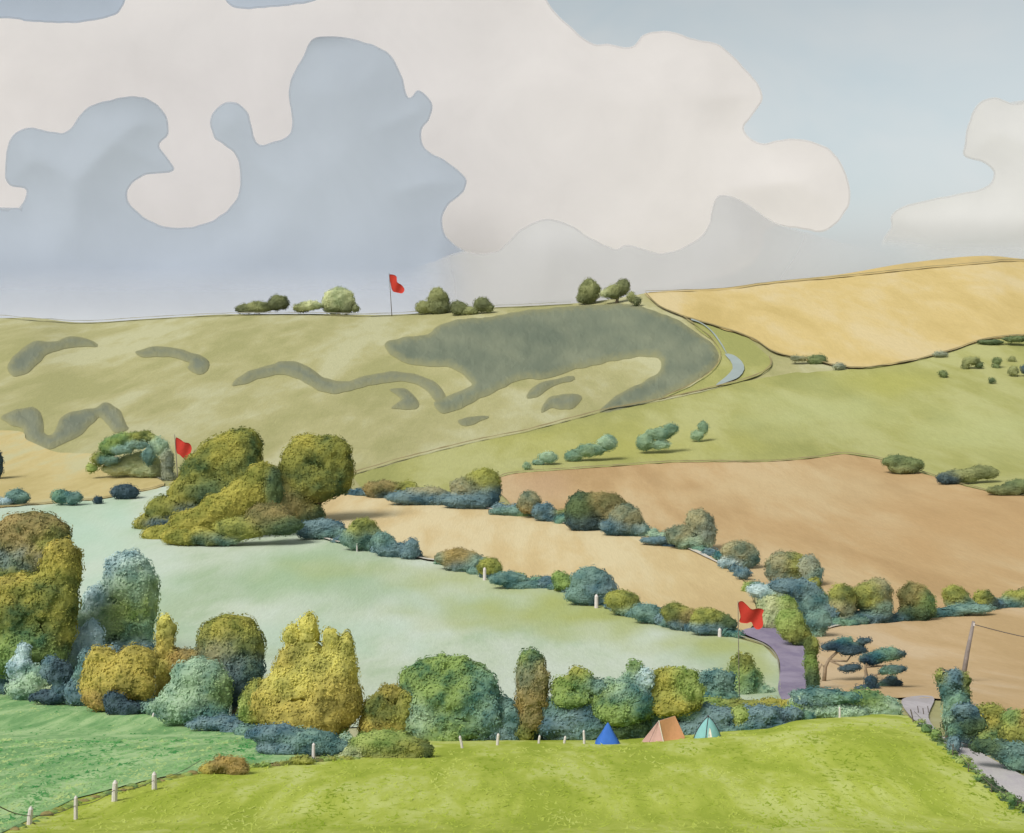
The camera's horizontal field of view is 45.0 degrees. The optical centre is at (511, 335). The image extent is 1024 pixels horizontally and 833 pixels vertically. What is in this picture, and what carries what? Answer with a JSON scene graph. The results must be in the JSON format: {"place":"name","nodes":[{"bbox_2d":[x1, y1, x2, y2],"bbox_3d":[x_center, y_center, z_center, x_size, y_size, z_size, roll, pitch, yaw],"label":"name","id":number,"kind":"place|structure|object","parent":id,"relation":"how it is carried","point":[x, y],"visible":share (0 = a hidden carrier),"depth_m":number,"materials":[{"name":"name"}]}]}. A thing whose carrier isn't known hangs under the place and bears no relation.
{"place":"outdoors","nodes":[
{"label":"outdoors","id":0,"kind":"place"},
{"bbox_2d":[0,0,124,22],"bbox_3d":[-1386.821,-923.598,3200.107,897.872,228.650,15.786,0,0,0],"label":"sky","id":1,"kind":"structure","parent":0,"point":[63,11],"depth_m":3198.91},
{"bbox_2d":[0,693,305,832],"bbox_3d":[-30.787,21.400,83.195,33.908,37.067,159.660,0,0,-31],"label":"lush field","id":2,"kind":"structure","parent":0,"point":[50,725],"depth_m":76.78,"materials":[{"name":"green plant"}]},
{"bbox_2d":[27,654,73,705],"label":"shrub","id":3,"kind":"object","parent":2,"relation":"on","point":[56,673],"visible":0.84,"depth_m":119.17,"materials":[{"name":"blue plant"}]},
{"bbox_2d":[76,641,159,712],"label":"bush","id":4,"kind":"object","parent":2,"relation":"on","point":[130,671],"visible":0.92,"depth_m":113.40,"materials":[{"name":"yellow plant"}]},
{"bbox_2d":[102,689,143,714],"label":"bush","id":5,"kind":"object","parent":2,"relation":"on","point":[115,703],"visible":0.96,"depth_m":111.53,"materials":[{"name":"blue plant"}]},
{"bbox_2d":[148,655,234,725],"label":"bush","id":6,"kind":"object","parent":2,"relation":"on","point":[200,686],"visible":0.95,"depth_m":104.35,"materials":[{"name":"green plant"}]},
{"bbox_2d":[184,712,261,730],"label":"bush","id":7,"kind":"object","parent":2,"relation":"on","point":[200,723],"visible":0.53,"depth_m":101.02,"materials":[{"name":"blue plant"}]},
{"bbox_2d":[246,721,349,755],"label":"bush","id":8,"kind":"object","parent":2,"relation":"on","point":[283,738],"visible":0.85,"depth_m":71.30,"materials":[{"name":"blue plant"}]},
{"bbox_2d":[0,296,427,321],"bbox_3d":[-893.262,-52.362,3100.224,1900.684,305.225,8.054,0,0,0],"label":"cloud","id":9,"kind":"structure","parent":0,"point":[96,308],"depth_m":3097.21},
{"bbox_2d":[0,37,465,302],"bbox_3d":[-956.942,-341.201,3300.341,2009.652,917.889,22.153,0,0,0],"label":"cloud","id":10,"kind":"structure","parent":0,"point":[350,182],"depth_m":3293.71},
{"bbox_2d":[0,0,849,304],"bbox_3d":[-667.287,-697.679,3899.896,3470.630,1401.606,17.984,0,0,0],"label":"cloud","id":11,"kind":"structure","parent":0,"point":[542,110],"depth_m":3892.87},
{"bbox_2d":[0,293,1023,832],"bbox_3d":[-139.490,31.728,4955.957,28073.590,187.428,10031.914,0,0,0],"label":"ground","id":12,"kind":"structure","parent":0,"point":[166,397],"depth_m":670.65,"materials":[{"name":"green plant"}]},
{"bbox_2d":[7,336,97,375],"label":"gorse patch","id":13,"kind":"object","parent":12,"relation":"on","point":[27,358],"visible":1,"depth_m":786.23,"materials":[{"name":"green plant"}]},
{"bbox_2d":[1,402,127,448],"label":"gorse patch","id":14,"kind":"object","parent":12,"relation":"on","point":[69,427],"visible":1,"depth_m":559.79,"materials":[{"name":"green plant"}]},
{"bbox_2d":[0,430,163,507],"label":"corn strip","id":15,"kind":"object","parent":12,"relation":"on","point":[38,473],"visible":0.81,"depth_m":441.29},
{"bbox_2d":[85,430,175,480],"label":"thicket","id":16,"kind":"object","parent":15,"relation":"on","point":[146,462],"visible":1,"depth_m":431.42,"materials":[{"name":"green plant"}]},
{"bbox_2d":[135,346,208,373],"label":"gorse patch","id":17,"kind":"object","parent":12,"relation":"on","point":[198,364],"visible":1,"depth_m":767.17,"materials":[{"name":"green plant"}]},
{"bbox_2d":[235,677,261,724],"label":"bush","id":18,"kind":"object","parent":12,"relation":"on","point":[245,715],"visible":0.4,"depth_m":100.52,"materials":[{"name":"green plant"}]},
{"bbox_2d":[0,302,560,320],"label":"field margin","id":19,"kind":"object","parent":12,"relation":"on","point":[255,312],"visible":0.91,"depth_m":953.94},
{"bbox_2d":[234,293,290,313],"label":"bush","id":20,"kind":"object","parent":19,"relation":"on","point":[278,302],"visible":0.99,"depth_m":957.05,"materials":[{"name":"green plant"}]},
{"bbox_2d":[248,609,366,734],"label":"tree","id":21,"kind":"object","parent":12,"relation":"on","point":[309,680],"visible":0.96,"depth_m":86.94,"materials":[{"name":"yellow plant"}]},
{"bbox_2d":[232,361,445,399],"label":"gorse patch","id":22,"kind":"object","parent":12,"relation":"on","point":[306,375],"visible":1,"depth_m":688.35,"materials":[{"name":"green plant"}]},
{"bbox_2d":[320,286,360,314],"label":"tree","id":23,"kind":"object","parent":12,"relation":"on","point":[337,300],"visible":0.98,"depth_m":957.62,"materials":[{"name":"green plant"}]},
{"bbox_2d":[356,682,412,732],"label":"bush","id":24,"kind":"object","parent":12,"relation":"on","point":[387,705],"visible":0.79,"depth_m":87.36,"materials":[{"name":"yellow plant"}]},
{"bbox_2d":[362,478,417,497],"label":"hedge bush","id":25,"kind":"object","parent":12,"relation":"on","point":[382,488],"visible":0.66,"depth_m":386.95,"materials":[{"name":"green plant"}]},
{"bbox_2d":[0,486,780,726],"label":"pasture","id":26,"kind":"structure","parent":12,"relation":"on","point":[394,615],"depth_m":216.22,"materials":[{"name":"green plant"}]},
{"bbox_2d":[3,640,51,700],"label":"shrub","id":27,"kind":"object","parent":26,"relation":"on","point":[22,672],"visible":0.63,"depth_m":123.17,"materials":[{"name":"green plant"}]},
{"bbox_2d":[0,508,72,575],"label":"tree","id":28,"kind":"object","parent":26,"relation":"on","point":[25,537],"visible":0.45,"depth_m":159.89,"materials":[{"name":"yellow plant"}]},
{"bbox_2d":[0,535,85,678],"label":"tree","id":29,"kind":"object","parent":26,"relation":"on","point":[39,611],"visible":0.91,"depth_m":127.16,"materials":[{"name":"green plant"}]},
{"bbox_2d":[65,617,105,669],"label":"shrub","id":30,"kind":"object","parent":26,"relation":"on","point":[91,633],"visible":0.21,"depth_m":129.63,"materials":[{"name":"blue plant"}]},
{"bbox_2d":[61,642,122,705],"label":"shrub","id":31,"kind":"object","parent":26,"relation":"on","point":[72,695],"visible":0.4,"depth_m":118.27,"materials":[{"name":"blue plant"}]},
{"bbox_2d":[76,547,160,649],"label":"tree","id":32,"kind":"object","parent":26,"relation":"on","point":[121,601],"visible":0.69,"depth_m":134.38,"materials":[{"name":"green plant"}]},
{"bbox_2d":[153,612,188,696],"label":"tree","id":33,"kind":"object","parent":26,"relation":"on","point":[166,633],"visible":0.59,"depth_m":117.26,"materials":[{"name":"yellow plant"}]},
{"bbox_2d":[131,425,263,529],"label":"tree","id":34,"kind":"object","parent":26,"relation":"on","point":[216,464],"visible":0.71,"depth_m":324.50,"materials":[{"name":"green plant"}]},
{"bbox_2d":[139,460,286,538],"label":"tree","id":35,"kind":"object","parent":26,"relation":"on","point":[261,482],"visible":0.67,"depth_m":308.24,"materials":[{"name":"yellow plant"}]},
{"bbox_2d":[175,612,267,715],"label":"tree","id":36,"kind":"object","parent":26,"relation":"on","point":[235,645],"visible":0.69,"depth_m":108.00,"materials":[{"name":"green plant"}]},
{"bbox_2d":[159,500,304,546],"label":"bush","id":37,"kind":"object","parent":26,"relation":"on","point":[259,520],"visible":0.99,"depth_m":296.56,"materials":[{"name":"green plant"}]},
{"bbox_2d":[277,432,356,521],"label":"tree","id":38,"kind":"object","parent":26,"relation":"on","point":[317,471],"visible":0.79,"depth_m":334.85,"materials":[{"name":"green plant"}]},
{"bbox_2d":[295,518,346,539],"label":"hedge bush","id":39,"kind":"object","parent":26,"relation":"on","point":[321,528],"visible":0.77,"depth_m":304.62,"materials":[{"name":"blue plant"}]},
{"bbox_2d":[338,516,381,550],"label":"hedge bush","id":40,"kind":"object","parent":26,"relation":"on","point":[361,531],"visible":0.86,"depth_m":284.86,"materials":[{"name":"green plant"}]},
{"bbox_2d":[370,531,403,557],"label":"hedge bush","id":41,"kind":"object","parent":26,"relation":"on","point":[384,544],"visible":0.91,"depth_m":277.46,"materials":[{"name":"green plant"}]},
{"bbox_2d":[434,547,485,571],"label":"hedge bush","id":42,"kind":"object","parent":26,"relation":"on","point":[458,559],"visible":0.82,"depth_m":261.63,"materials":[{"name":"yellow plant"}]},
{"bbox_2d":[488,570,548,588],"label":"hedge bush","id":43,"kind":"object","parent":26,"relation":"on","point":[511,579],"visible":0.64,"depth_m":238.21,"materials":[{"name":"green plant"}]},
{"bbox_2d":[563,564,619,605],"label":"hedge bush","id":44,"kind":"object","parent":26,"relation":"on","point":[588,584],"visible":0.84,"depth_m":216.39,"materials":[{"name":"green plant"}]},
{"bbox_2d":[603,588,641,615],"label":"hedge bush","id":45,"kind":"object","parent":26,"relation":"on","point":[618,602],"visible":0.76,"depth_m":205.39,"materials":[{"name":"green plant"}]},
{"bbox_2d":[659,600,694,630],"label":"hedge bush","id":46,"kind":"object","parent":26,"relation":"on","point":[676,615],"visible":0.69,"depth_m":190.90,"materials":[{"name":"green plant"}]},
{"bbox_2d":[687,606,739,635],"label":"hedge bush","id":47,"kind":"object","parent":26,"relation":"on","point":[708,621],"visible":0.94,"depth_m":185.99,"materials":[{"name":"green plant"}]},
{"bbox_2d":[384,485,449,504],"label":"hedge bush","id":48,"kind":"object","parent":12,"relation":"on","point":[428,495],"visible":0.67,"depth_m":368.38,"materials":[{"name":"blue plant"}]},
{"bbox_2d":[415,286,449,314],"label":"tree","id":49,"kind":"object","parent":12,"relation":"on","point":[437,302],"visible":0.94,"depth_m":946.75,"materials":[{"name":"green plant"}]},
{"bbox_2d":[439,467,502,508],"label":"hedge bush","id":50,"kind":"object","parent":12,"relation":"on","point":[478,489],"visible":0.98,"depth_m":360.55,"materials":[{"name":"green plant"}]},
{"bbox_2d":[564,489,626,530],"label":"hedge bush","id":51,"kind":"object","parent":12,"relation":"on","point":[589,511],"visible":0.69,"depth_m":320.99,"materials":[{"name":"green plant"}]},
{"bbox_2d":[598,501,650,536],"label":"hedge bush","id":52,"kind":"object","parent":12,"relation":"on","point":[624,519],"visible":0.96,"depth_m":310.73,"materials":[{"name":"blue plant"}]},
{"bbox_2d":[698,667,740,699],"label":"bush","id":53,"kind":"object","parent":12,"relation":"on","point":[718,682],"visible":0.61,"depth_m":98.03,"materials":[{"name":"green plant"}]},
{"bbox_2d":[726,650,775,694],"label":"bush","id":54,"kind":"object","parent":12,"relation":"on","point":[750,676],"visible":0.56,"depth_m":124.19,"materials":[{"name":"green plant"}]},
{"bbox_2d":[741,627,806,699],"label":"lane","id":55,"kind":"structure","parent":12,"relation":"on","point":[792,669],"depth_m":161.95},
{"bbox_2d":[756,594,797,627],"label":"hedge bush","id":56,"kind":"object","parent":12,"relation":"on","point":[770,605],"visible":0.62,"depth_m":192.91,"materials":[{"name":"green plant"}]},
{"bbox_2d":[801,635,820,687],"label":"hedge bush","id":57,"kind":"object","parent":12,"relation":"on","point":[812,677],"visible":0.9,"depth_m":124.19,"materials":[{"name":"green plant"}]},
{"bbox_2d":[804,608,832,636],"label":"hedge bush","id":58,"kind":"object","parent":12,"relation":"on","point":[818,622],"visible":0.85,"depth_m":183.84,"materials":[{"name":"green plant"}]},
{"bbox_2d":[894,580,937,620],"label":"hedge bush","id":59,"kind":"object","parent":12,"relation":"on","point":[917,601],"visible":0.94,"depth_m":202.98,"materials":[{"name":"green plant"}]},
{"bbox_2d":[936,602,994,617],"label":"hedge bush","id":60,"kind":"object","parent":12,"relation":"on","point":[959,609],"visible":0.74,"depth_m":206.85,"materials":[{"name":"green plant"}]},
{"bbox_2d":[944,701,988,745],"bbox_3d":[23.875,20.591,64.787,2.484,2.842,1.477,0,0,0],"label":"bush","id":61,"kind":"object","parent":12,"relation":"on","point":[968,723],"visible":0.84,"depth_m":64.50,"materials":[{"name":"green plant"}]},
{"bbox_2d":[935,463,1000,484],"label":"slope bush","id":62,"kind":"object","parent":12,"relation":"on","point":[972,474],"visible":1,"depth_m":415.78,"materials":[{"name":"green plant"}]},
{"bbox_2d":[914,718,1023,813],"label":"hedge","id":63,"kind":"object","parent":12,"relation":"on","point":[990,780],"visible":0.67,"depth_m":58.88,"materials":[{"name":"green plant"}]},
{"bbox_2d":[972,702,1004,740],"bbox_3d":[25.189,20.724,64.870,3.240,2.962,1.845,0,0,0],"label":"bush","id":64,"kind":"object","parent":12,"relation":"on","point":[991,712],"visible":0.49,"depth_m":64.63,"materials":[{"name":"green plant"}]},
{"bbox_2d":[968,736,1023,773],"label":"bush","id":65,"kind":"object","parent":12,"relation":"on","point":[1008,755],"visible":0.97,"depth_m":59.86,"materials":[{"name":"green plant"}]},
{"bbox_2d":[997,707,1023,743],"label":"bush","id":66,"kind":"object","parent":12,"relation":"on","point":[1011,729],"visible":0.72,"depth_m":62.19,"materials":[{"name":"green plant"}]},
{"bbox_2d":[4,714,1023,832],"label":"meadow","id":67,"kind":"structure","parent":0,"point":[546,782],"depth_m":55.33,"materials":[{"name":"green plant"}]},
{"bbox_2d":[10,769,201,832],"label":"hedge","id":68,"kind":"object","parent":67,"relation":"on","point":[131,786],"visible":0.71,"depth_m":55.01,"materials":[{"name":"green plant"}]},
{"bbox_2d":[198,753,250,774],"bbox_3d":[-14.534,21.710,62.473,2.687,1.230,1.238,0,0,0],"label":"mound bush","id":69,"kind":"object","parent":67,"relation":"on","point":[230,765],"visible":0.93,"depth_m":62.16,"materials":[{"name":"brown plant"}]},
{"bbox_2d":[335,727,434,757],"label":"mound bush","id":70,"kind":"object","parent":67,"relation":"on","point":[385,743],"visible":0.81,"depth_m":69.81,"materials":[{"name":"green plant"}]},
{"bbox_2d":[397,651,504,740],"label":"tree","id":71,"kind":"object","parent":67,"relation":"on","point":[454,697],"visible":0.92,"depth_m":87.37,"materials":[{"name":"green plant"}]},
{"bbox_2d":[487,704,521,740],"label":"shrub","id":72,"kind":"object","parent":67,"relation":"on","point":[510,716],"visible":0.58,"depth_m":87.34,"materials":[{"name":"green plant"}]},
{"bbox_2d":[513,646,551,739],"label":"poplar tree","id":73,"kind":"object","parent":67,"relation":"on","point":[533,674],"visible":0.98,"depth_m":87.12,"materials":[{"name":"green plant"}]},
{"bbox_2d":[533,696,605,739],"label":"shrub","id":74,"kind":"object","parent":67,"relation":"on","point":[562,722],"visible":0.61,"depth_m":86.88,"materials":[{"name":"blue plant"}]},
{"bbox_2d":[549,664,608,709],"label":"tree","id":75,"kind":"object","parent":67,"relation":"on","point":[576,686],"visible":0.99,"depth_m":87.22,"materials":[{"name":"green plant"}]},
{"bbox_2d":[588,658,655,729],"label":"tree","id":76,"kind":"object","parent":67,"relation":"on","point":[626,699],"visible":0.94,"depth_m":87.10,"materials":[{"name":"green plant"}]},
{"bbox_2d":[643,716,684,741],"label":"tent","id":77,"kind":"object","parent":67,"relation":"on","point":[667,729],"visible":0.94,"depth_m":80.51,"materials":[{"name":"orange fabric"}]},
{"bbox_2d":[651,665,706,721],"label":"tree","id":78,"kind":"object","parent":67,"relation":"on","point":[676,691],"visible":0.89,"depth_m":87.77,"materials":[{"name":"green plant"}]},
{"bbox_2d":[650,701,737,734],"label":"bush","id":79,"kind":"object","parent":67,"relation":"on","point":[722,717],"visible":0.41,"depth_m":87.86,"materials":[{"name":"green plant"}]},
{"bbox_2d":[734,702,787,729],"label":"bush","id":80,"kind":"object","parent":67,"relation":"on","point":[762,716],"visible":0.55,"depth_m":87.59,"materials":[{"name":"green plant"}]},
{"bbox_2d":[788,685,862,707],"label":"bush","id":81,"kind":"object","parent":67,"relation":"on","point":[821,697],"visible":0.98,"depth_m":90.65,"materials":[{"name":"green plant"}]},
{"bbox_2d":[787,693,869,718],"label":"bush","id":82,"kind":"object","parent":67,"relation":"on","point":[829,711],"visible":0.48,"depth_m":90.55,"materials":[{"name":"green plant"}]},
{"bbox_2d":[849,686,903,714],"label":"bush","id":83,"kind":"object","parent":67,"relation":"on","point":[875,700],"visible":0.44,"depth_m":92.69,"materials":[{"name":"green plant"}]},
{"bbox_2d":[321,495,755,629],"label":"sand field","id":84,"kind":"structure","parent":0,"point":[658,575],"depth_m":290.23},
{"bbox_2d":[457,196,785,306],"bbox_3d":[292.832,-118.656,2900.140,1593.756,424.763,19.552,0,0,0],"label":"cloud","id":85,"kind":"structure","parent":0,"point":[737,243],"depth_m":2896.66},
{"bbox_2d":[354,321,1023,495],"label":"slope field","id":86,"kind":"structure","parent":0,"point":[958,418],"depth_m":552.42,"materials":[{"name":"green plant"}]},
{"bbox_2d":[384,303,718,412],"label":"gorse patch","id":87,"kind":"object","parent":86,"relation":"on","point":[485,356],"visible":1,"depth_m":766.44,"materials":[{"name":"green plant"}]},
{"bbox_2d":[564,433,617,461],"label":"slope bush","id":88,"kind":"object","parent":86,"relation":"on","point":[606,442],"visible":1,"depth_m":464.79,"materials":[{"name":"green plant"}]},
{"bbox_2d":[635,422,679,452],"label":"slope bush","id":89,"kind":"object","parent":86,"relation":"on","point":[651,438],"visible":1,"depth_m":480.42,"materials":[{"name":"green plant"}]},
{"bbox_2d":[467,0,1023,305],"label":"sky","id":90,"kind":"structure","parent":0,"point":[893,88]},
{"bbox_2d":[501,454,1023,613],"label":"brown field","id":91,"kind":"structure","parent":0,"point":[851,520],"depth_m":357.80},
{"bbox_2d":[664,507,717,548],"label":"hedge bush","id":92,"kind":"object","parent":91,"relation":"on","point":[698,527],"visible":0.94,"depth_m":290.41,"materials":[{"name":"green plant"}]},
{"bbox_2d":[716,539,761,568],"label":"hedge bush","id":93,"kind":"object","parent":91,"relation":"on","point":[743,553],"visible":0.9,"depth_m":262.09,"materials":[{"name":"green plant"}]},
{"bbox_2d":[763,549,804,581],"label":"hedge bush","id":94,"kind":"object","parent":91,"relation":"on","point":[781,564],"visible":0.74,"depth_m":241.80,"materials":[{"name":"green plant"}]},
{"bbox_2d":[768,577,839,617],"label":"hedge bush","id":95,"kind":"object","parent":91,"relation":"on","point":[806,594],"visible":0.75,"depth_m":198.94,"materials":[{"name":"green plant"}]},
{"bbox_2d":[827,582,869,622],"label":"hedge bush","id":96,"kind":"object","parent":91,"relation":"on","point":[842,599],"visible":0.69,"depth_m":198.73,"materials":[{"name":"green plant"}]},
{"bbox_2d":[853,576,894,621],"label":"hedge bush","id":97,"kind":"object","parent":91,"relation":"on","point":[875,599],"visible":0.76,"depth_m":200.41,"materials":[{"name":"green plant"}]},
{"bbox_2d":[880,453,924,474],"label":"slope bush","id":98,"kind":"object","parent":91,"relation":"on","point":[898,463],"visible":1,"depth_m":443.44,"materials":[{"name":"green plant"}]},
{"bbox_2d":[645,261,1023,367],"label":"yellow field","id":99,"kind":"structure","parent":0,"point":[875,319],"depth_m":825.10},
{"bbox_2d":[648,256,1023,292],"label":"ridge field","id":100,"kind":"structure","parent":0,"point":[947,262],"depth_m":949.51,"materials":[{"name":"yellow plant"}]},
{"bbox_2d":[816,607,1023,710],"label":"tan field","id":101,"kind":"structure","parent":0,"point":[995,668],"depth_m":166.51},
{"bbox_2d":[773,606,813,645],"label":"hedge bush","id":102,"kind":"object","parent":101,"relation":"on","point":[791,627],"visible":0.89,"depth_m":174.24,"materials":[{"name":"green plant"}]},
{"bbox_2d":[818,635,872,680],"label":"pine tree","id":103,"kind":"object","parent":101,"relation":"on","point":[845,646],"visible":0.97,"depth_m":136.00,"materials":[{"name":"blue plant"}]},
{"bbox_2d":[858,645,907,677],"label":"pine tree","id":104,"kind":"object","parent":101,"relation":"on","point":[874,658],"visible":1,"depth_m":123.79,"materials":[{"name":"green plant"}]},
{"bbox_2d":[886,98,1023,241],"bbox_3d":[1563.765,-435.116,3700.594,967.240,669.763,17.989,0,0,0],"label":"cloud","id":105,"kind":"structure","parent":0,"point":[993,211],"depth_m":3697.57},
{"bbox_2d":[901,695,1023,800],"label":"track","id":106,"kind":"structure","parent":0,"point":[1010,781],"depth_m":61.52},
{"bbox_2d":[932,666,972,738],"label":"tree","id":107,"kind":"object","parent":106,"relation":"on","point":[953,686],"visible":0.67,"depth_m":66.85,"materials":[{"name":"green plant"}]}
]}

